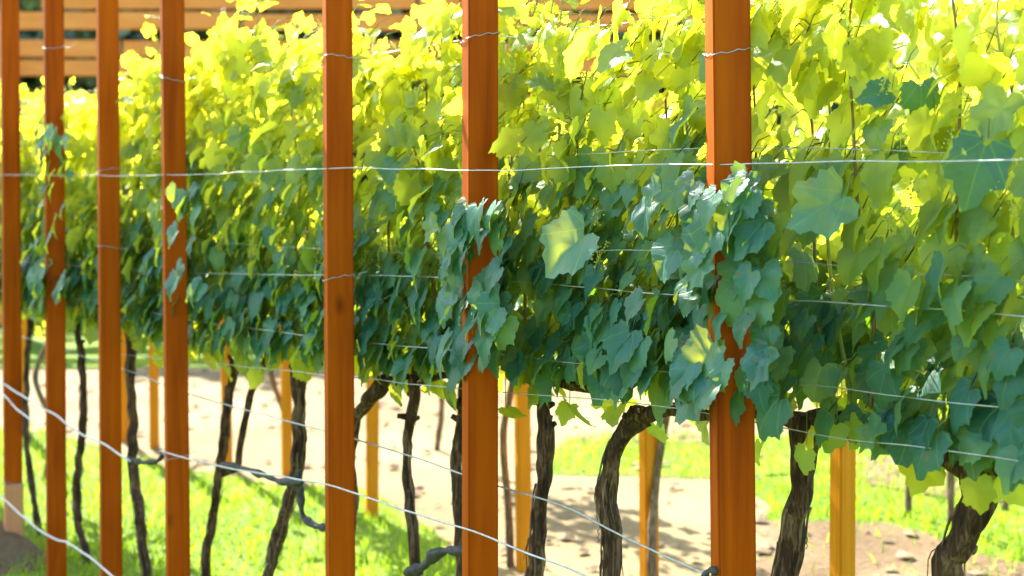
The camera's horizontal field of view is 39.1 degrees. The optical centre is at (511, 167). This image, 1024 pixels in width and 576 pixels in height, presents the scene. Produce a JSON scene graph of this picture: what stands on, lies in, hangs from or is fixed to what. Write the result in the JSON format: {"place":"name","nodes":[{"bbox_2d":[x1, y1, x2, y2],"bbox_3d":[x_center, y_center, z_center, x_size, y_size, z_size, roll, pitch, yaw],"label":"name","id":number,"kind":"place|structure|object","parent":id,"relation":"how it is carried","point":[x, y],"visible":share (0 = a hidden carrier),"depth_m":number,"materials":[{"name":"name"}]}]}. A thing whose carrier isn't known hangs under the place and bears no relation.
{"place":"outdoors","nodes":[
{"label":"outdoors","id":0,"kind":"place"},
{"bbox_2d":[254,9,530,182],"bbox_3d":[-2.071,-2.000,21.063,5.588,7.017,8.972,0,0,-18],"label":"leafy tree","id":1,"kind":"object","parent":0,"point":[398,11],"depth_m":17.82,"materials":[{"name":"green plant"}]},
{"bbox_2d":[0,368,838,575],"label":"path","id":2,"kind":"structure","parent":0,"point":[687,504],"depth_m":7.39,"materials":[{"name":"beige soil"}]},
{"bbox_2d":[22,317,26,394],"bbox_3d":[-2.787,0.898,8.199,0.057,1.204,0.050,0,0,-17],"label":"short stake","id":3,"kind":"object","parent":2,"relation":"on","point":[24,326],"visible":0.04,"depth_m":8.18,"materials":[{"name":"brown wood"}]},
{"bbox_2d":[121,330,128,441],"bbox_3d":[-2.127,0.925,7.899,0.056,1.151,0.050,0,0,-16],"label":"short stake","id":4,"kind":"object","parent":2,"relation":"on","point":[125,422],"visible":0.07,"depth_m":7.87,"materials":[{"name":"brown wood"}]},
{"bbox_2d":[149,342,158,448],"bbox_3d":[-1.916,0.925,7.699,0.058,1.150,0.050,0,0,-14],"label":"short stake","id":5,"kind":"object","parent":2,"relation":"on","point":[154,408],"visible":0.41,"depth_m":7.67,"materials":[{"name":"brown wood"}]},
{"bbox_2d":[220,315,231,461],"bbox_3d":[-1.430,0.998,7.198,0.062,1.005,0.050,0,0,-15],"label":"short stake","id":6,"kind":"object","parent":2,"relation":"on","point":[224,378],"visible":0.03,"depth_m":7.17,"materials":[{"name":"brown wood"}]},
{"bbox_2d":[280,324,292,476],"bbox_3d":[-1.097,1.025,6.999,0.059,0.950,0.050,0,0,-17],"label":"short stake","id":7,"kind":"object","parent":2,"relation":"on","point":[286,428],"visible":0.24,"depth_m":6.97,"materials":[{"name":"brown wood"}]},
{"bbox_2d":[246,96,363,410],"bbox_3d":[-1.118,0.548,7.066,0.705,1.908,1.013,0,0,-36],"label":"young grapevine","id":8,"kind":"object","parent":2,"relation":"on","point":[273,380],"visible":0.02,"depth_m":7.05,"materials":[{"name":"green plant"}]},
{"bbox_2d":[363,96,448,450],"bbox_3d":[-0.335,0.541,7.643,0.773,1.927,0.987,0,0,-40],"label":"young grapevine","id":9,"kind":"object","parent":2,"relation":"on","point":[439,429],"visible":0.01,"depth_m":7.59,"materials":[{"name":"plant"}]},
{"bbox_2d":[420,59,599,567],"bbox_3d":[-0.007,0.540,5.390,0.692,1.922,0.973,0,0,-38],"label":"young grapevine","id":10,"kind":"object","parent":2,"relation":"on","point":[509,535],"visible":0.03,"depth_m":5.40,"materials":[{"name":"plant"}]},
{"bbox_2d":[1,367,1019,575],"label":"leaf litter","id":11,"kind":"object","parent":2,"relation":"on","point":[566,535],"visible":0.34,"depth_m":6.71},
{"bbox_2d":[514,383,530,572],"bbox_3d":[0.040,1.074,5.349,0.059,0.852,0.050,0,0,-18],"label":"short stake","id":12,"kind":"object","parent":2,"relation":"on","point":[522,431],"visible":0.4,"depth_m":5.33,"materials":[{"name":"brown wood"}]},
{"bbox_2d":[639,428,658,575],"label":"short stake","id":13,"kind":"object","parent":2,"relation":"on","point":[648,442],"visible":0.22,"depth_m":4.73,"materials":[{"name":"brown wood"}]},
{"bbox_2d":[568,432,761,449],"bbox_3d":[0.866,1.488,7.909,1.084,0.001,0.360,0,0,19],"label":"soil patch","id":14,"kind":"object","parent":2,"relation":"on","point":[689,437],"visible":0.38,"depth_m":7.95,"materials":[{"name":"beige soil"}]},
{"bbox_2d":[553,434,790,476],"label":"grass verge","id":15,"kind":"object","parent":2,"relation":"on","point":[635,471],"depth_m":7.37,"materials":[{"name":"green plant"}]},
{"bbox_2d":[537,43,810,575],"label":"young grapevine","id":16,"kind":"object","parent":2,"relation":"on","point":[788,87],"visible":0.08,"depth_m":4.67,"materials":[{"name":"green plant"}]},
{"bbox_2d":[0,191,1023,575],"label":"ground","id":17,"kind":"structure","parent":0,"point":[142,359],"depth_m":6.20,"materials":[{"name":"green plant"}]},
{"bbox_2d":[0,86,30,319],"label":"grapevine","id":18,"kind":"object","parent":17,"relation":"on","point":[23,94],"depth_m":6.36,"materials":[{"name":"green plant"}]},
{"bbox_2d":[0,78,44,533],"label":"grapevine","id":19,"kind":"object","parent":17,"relation":"on","point":[31,327],"visible":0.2,"depth_m":5.99,"materials":[{"name":"green plant"}]},
{"bbox_2d":[0,520,45,574],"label":"soil bed","id":20,"kind":"object","parent":17,"relation":"on","point":[13,546],"visible":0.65,"depth_m":5.44,"materials":[{"name":"brown soil"}]},
{"bbox_2d":[0,0,27,536],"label":"trellis post","id":21,"kind":"object","parent":20,"relation":"on","point":[11,255],"visible":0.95,"depth_m":5.52,"materials":[{"name":"brown wood"}]},
{"bbox_2d":[0,390,45,424],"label":"trellis wire","id":22,"kind":"object","parent":21,"relation":"attached to","point":[13,405],"visible":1,"depth_m":5.19,"materials":[{"name":"silver metal"}]},
{"bbox_2d":[0,495,112,575],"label":"trellis wire","id":23,"kind":"object","parent":21,"relation":"attached to","point":[64,541],"visible":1,"depth_m":4.92,"materials":[{"name":"silver metal"}]},
{"bbox_2d":[0,381,130,461],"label":"trellis wire","id":24,"kind":"object","parent":21,"relation":"attached to","point":[73,428],"visible":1,"depth_m":4.91,"materials":[{"name":"silver metal"}]},
{"bbox_2d":[126,454,163,464],"bbox_3d":[-1.136,0.895,4.451,0.023,0.066,0.271,0,0,-37],"label":"irrigation hose","id":25,"kind":"object","parent":24,"relation":"attached to","point":[137,461],"visible":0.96,"depth_m":4.41,"materials":[{"name":"grey plastic"}]},
{"bbox_2d":[43,0,74,575],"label":"trellis post","id":26,"kind":"object","parent":17,"relation":"on","point":[55,350],"visible":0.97,"depth_m":5.13,"materials":[{"name":"brown wood"}]},
{"bbox_2d":[0,84,129,481],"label":"young grapevine","id":27,"kind":"object","parent":17,"relation":"on","point":[70,98],"visible":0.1,"depth_m":6.82,"materials":[{"name":"green plant"}]},
{"bbox_2d":[20,76,135,564],"bbox_3d":[-1.667,0.603,5.558,0.522,1.944,0.704,0,0,-27],"label":"grapevine","id":28,"kind":"object","parent":17,"relation":"on","point":[31,184],"visible":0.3,"depth_m":5.51,"materials":[{"name":"green plant"}]},
{"bbox_2d":[96,0,130,575],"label":"trellis post","id":29,"kind":"object","parent":17,"relation":"on","point":[108,247],"visible":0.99,"depth_m":4.71,"materials":[{"name":"brown wood"}]},
{"bbox_2d":[26,15,218,575],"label":"grapevine","id":30,"kind":"object","parent":17,"relation":"on","point":[80,155],"visible":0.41,"depth_m":5.04,"materials":[{"name":"green plant"}]},
{"bbox_2d":[19,0,320,242],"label":"leafy tree","id":31,"kind":"object","parent":17,"relation":"on","point":[29,79],"visible":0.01,"depth_m":17.91,"materials":[{"name":"green plant"}]},
{"bbox_2d":[160,0,199,575],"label":"trellis post","id":32,"kind":"object","parent":17,"relation":"on","point":[175,325],"visible":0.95,"depth_m":4.28,"materials":[{"name":"brown wood"}]},
{"bbox_2d":[116,0,317,575],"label":"grapevine","id":33,"kind":"object","parent":17,"relation":"on","point":[203,101],"visible":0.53,"depth_m":4.42,"materials":[{"name":"green plant"}]},
{"bbox_2d":[19,0,418,270],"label":"leafy tree","id":34,"kind":"object","parent":17,"relation":"on","point":[124,35],"visible":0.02,"depth_m":17.22,"materials":[{"name":"green plant"}]},
{"bbox_2d":[199,0,380,575],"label":"grapevine","id":35,"kind":"object","parent":17,"relation":"on","point":[230,54],"visible":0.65,"depth_m":4.10,"materials":[{"name":"green plant"}]},
{"bbox_2d":[139,0,512,245],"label":"leafy tree","id":36,"kind":"object","parent":17,"relation":"on","point":[390,37],"depth_m":17.85,"materials":[{"name":"green plant"}]},
{"bbox_2d":[260,0,411,531],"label":"grapevine","id":37,"kind":"object","parent":17,"relation":"on","point":[294,80],"visible":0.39,"depth_m":3.83,"materials":[{"name":"green plant"}]},
{"bbox_2d":[321,0,366,575],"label":"trellis post","id":38,"kind":"object","parent":17,"relation":"on","point":[337,59],"visible":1,"depth_m":3.49,"materials":[{"name":"brown wood"}]},
{"bbox_2d":[159,450,586,575],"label":"trellis wire","id":39,"kind":"object","parent":38,"relation":"attached to","point":[522,551],"visible":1,"depth_m":3.19,"materials":[{"name":"silver metal"}]},
{"bbox_2d":[218,462,303,486],"bbox_3d":[-0.677,0.822,3.866,0.022,0.051,0.483,0,0,-36],"label":"branch","id":40,"kind":"object","parent":39,"relation":"attached to","point":[285,481],"visible":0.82,"depth_m":3.83,"materials":[{"name":"grey wood"}]},
{"bbox_2d":[296,470,324,531],"bbox_3d":[-0.512,0.851,3.673,0.023,0.138,0.153,0,0,-36],"label":"irrigation hose","id":41,"kind":"object","parent":40,"relation":"hanging from","point":[309,522],"visible":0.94,"depth_m":3.71,"materials":[{"name":"grey plastic"}]},
{"bbox_2d":[0,0,704,323],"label":"timber screen","id":42,"kind":"object","parent":17,"relation":"on","point":[87,21],"visible":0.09,"depth_m":13.98,"materials":[{"name":"brown wood"}]},
{"bbox_2d":[365,377,378,517],"bbox_3d":[-0.601,1.101,6.200,0.053,0.798,0.050,0,0,-15],"label":"short stake","id":43,"kind":"object","parent":17,"relation":"on","point":[372,456],"visible":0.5,"depth_m":6.18,"materials":[{"name":"brown wood"}]},
{"bbox_2d":[322,4,454,565],"bbox_3d":[-0.207,0.552,3.614,0.460,1.939,0.501,0,0,-38],"label":"grapevine","id":44,"kind":"object","parent":17,"relation":"on","point":[370,292],"visible":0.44,"depth_m":3.58,"materials":[{"name":"green plant"}]},
{"bbox_2d":[363,0,552,575],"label":"grapevine","id":45,"kind":"object","parent":17,"relation":"on","point":[413,196],"visible":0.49,"depth_m":3.38,"materials":[{"name":"green plant"}]},
{"bbox_2d":[460,0,517,575],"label":"trellis post","id":46,"kind":"object","parent":17,"relation":"on","point":[480,32],"visible":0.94,"depth_m":3.01,"materials":[{"name":"brown wood"}]},
{"bbox_2d":[403,545,461,575],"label":"irrigation hose","id":47,"kind":"object","parent":46,"relation":"attached to","point":[435,555],"visible":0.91,"depth_m":3.22,"materials":[{"name":"grey plastic"}]},
{"bbox_2d":[422,0,641,575],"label":"grapevine","id":48,"kind":"object","parent":17,"relation":"on","point":[570,248],"visible":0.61,"depth_m":3.04,"materials":[{"name":"green plant"}]},
{"bbox_2d":[352,9,791,218],"bbox_3d":[0.261,-1.417,19.271,7.477,5.847,4.657,0,0,10],"label":"leafy tree","id":49,"kind":"object","parent":17,"relation":"on","point":[657,38],"depth_m":18.01,"materials":[{"name":"green plant"}]},
{"bbox_2d":[408,10,798,155],"bbox_3d":[1.723,-2.292,21.380,7.061,7.613,8.865,0,0,21],"label":"leafy tree","id":50,"kind":"object","parent":17,"relation":"on","point":[620,33],"depth_m":17.83,"materials":[{"name":"green plant"}]},
{"bbox_2d":[513,0,763,575],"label":"grapevine","id":51,"kind":"object","parent":17,"relation":"on","point":[609,347],"visible":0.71,"depth_m":2.86,"materials":[{"name":"green plant"}]},
{"bbox_2d":[451,11,985,165],"bbox_3d":[1.837,-1.976,19.775,6.472,6.979,8.126,0,0,-41],"label":"leafy tree","id":52,"kind":"object","parent":17,"relation":"on","point":[834,105],"visible":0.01,"depth_m":18.50,"materials":[{"name":"green plant"}]},
{"bbox_2d":[703,0,773,575],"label":"trellis post","id":53,"kind":"object","parent":17,"relation":"on","point":[727,53],"visible":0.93,"depth_m":2.41,"materials":[{"name":"brown wood"}]},
{"bbox_2d":[0,329,710,575],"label":"trellis wire","id":54,"kind":"object","parent":53,"relation":"attached to","point":[642,545],"visible":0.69,"depth_m":3.22,"materials":[{"name":"silver metal"}]},
{"bbox_2d":[20,9,704,101],"bbox_3d":[-1.035,-0.278,4.550,0.002,0.048,6.148,0,0,-37],"label":"trellis wire","id":55,"kind":"object","parent":53,"relation":"attached to","point":[432,45],"visible":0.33,"depth_m":3.32,"materials":[{"name":"grey metal"}]},
{"bbox_2d":[32,148,945,167],"bbox_3d":[-0.487,-0.013,3.726,0.002,0.049,5.139,0,0,-37],"label":"trellis wire","id":56,"kind":"object","parent":53,"relation":"attached to","point":[667,149],"visible":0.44,"depth_m":2.62,"materials":[{"name":"grey metal"}]},
{"bbox_2d":[15,159,1023,175],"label":"trellis wire","id":57,"kind":"object","parent":53,"relation":"attached to","point":[607,166],"visible":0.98,"depth_m":2.59,"materials":[{"name":"silver metal"}]},
{"bbox_2d":[25,262,1023,316],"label":"trellis wire","id":58,"kind":"object","parent":53,"relation":"attached to","point":[605,288],"visible":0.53,"depth_m":2.76,"materials":[{"name":"grey metal"}]},
{"bbox_2d":[73,298,998,407],"bbox_3d":[-0.827,0.434,4.169,0.002,0.208,6.271,0,0,-37],"label":"trellis wire","id":59,"kind":"object","parent":53,"relation":"attached to","point":[663,371],"visible":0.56,"depth_m":2.37,"materials":[{"name":"grey metal"}]},
{"bbox_2d":[65,230,1023,281],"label":"trellis wire","id":60,"kind":"object","parent":53,"relation":"attached to","point":[537,253],"visible":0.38,"depth_m":2.83,"materials":[{"name":"grey metal"}]},
{"bbox_2d":[122,354,1018,461],"bbox_3d":[-0.179,0.516,3.276,0.002,0.227,4.077,0,0,-37],"label":"trellis wire","id":61,"kind":"object","parent":53,"relation":"attached to","point":[635,403],"visible":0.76,"depth_m":2.71,"materials":[{"name":"grey metal"}]},
{"bbox_2d":[701,566,718,575],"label":"irrigation hose","id":62,"kind":"object","parent":53,"relation":"attached to","point":[713,570],"visible":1,"depth_m":2.42,"materials":[{"name":"grey plastic"}]},
{"bbox_2d":[623,0,939,575],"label":"grapevine","id":63,"kind":"object","parent":17,"relation":"on","point":[757,224],"visible":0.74,"depth_m":2.44,"materials":[{"name":"green plant"}]},
{"bbox_2d":[830,440,855,575],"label":"short stake","id":64,"kind":"object","parent":17,"relation":"on","point":[842,502],"visible":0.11,"depth_m":3.73,"materials":[{"name":"brown wood"}]},
{"bbox_2d":[755,0,1023,575],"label":"grapevine","id":65,"kind":"object","parent":17,"relation":"on","point":[940,355],"visible":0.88,"depth_m":2.26,"materials":[{"name":"green plant"}]},
{"bbox_2d":[756,520,1023,575],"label":"soil strip","id":66,"kind":"object","parent":17,"relation":"on","point":[920,550],"visible":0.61,"depth_m":5.57,"materials":[{"name":"beige soil"}]},
{"bbox_2d":[684,0,987,407],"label":"young grapevine","id":67,"kind":"object","parent":66,"relation":"on","point":[918,58],"visible":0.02,"depth_m":4.41,"materials":[{"name":"green plant"}]},
{"bbox_2d":[817,0,1023,516],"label":"young grapevine","id":68,"kind":"object","parent":17,"relation":"on","point":[936,8],"depth_m":6.00,"materials":[{"name":"green plant"}]},
{"bbox_2d":[856,456,1001,500],"bbox_3d":[2.138,1.492,6.840,1.507,0.001,0.701,0,0,44],"label":"soil patch","id":69,"kind":"object","parent":17,"relation":"on","point":[878,469],"visible":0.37,"depth_m":7.00,"materials":[{"name":"beige soil"}]},
{"bbox_2d":[854,0,1023,530],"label":"young grapevine","id":70,"kind":"object","parent":17,"relation":"on","point":[1015,8],"visible":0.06,"depth_m":5.76,"materials":[{"name":"green plant"}]},
{"bbox_2d":[933,13,1023,510],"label":"young grapevine","id":71,"kind":"object","parent":17,"relation":"on","point":[1005,505],"visible":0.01,"depth_m":6.31,"materials":[{"name":"green plant"}]},
{"bbox_2d":[939,1,1023,242],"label":"young grapevine","id":72,"kind":"object","parent":17,"relation":"on","point":[1007,40],"visible":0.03,"depth_m":5.93,"materials":[{"name":"green plant"}]},
{"bbox_2d":[965,10,1023,494],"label":"grapevine","id":73,"kind":"object","parent":17,"relation":"on","point":[996,106],"visible":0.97,"depth_m":2.08,"materials":[{"name":"green plant"}]},
{"bbox_2d":[222,0,1023,161],"label":"sky","id":74,"kind":"structure","parent":0,"point":[878,17],"materials":[{"name":"white"}]}
]}

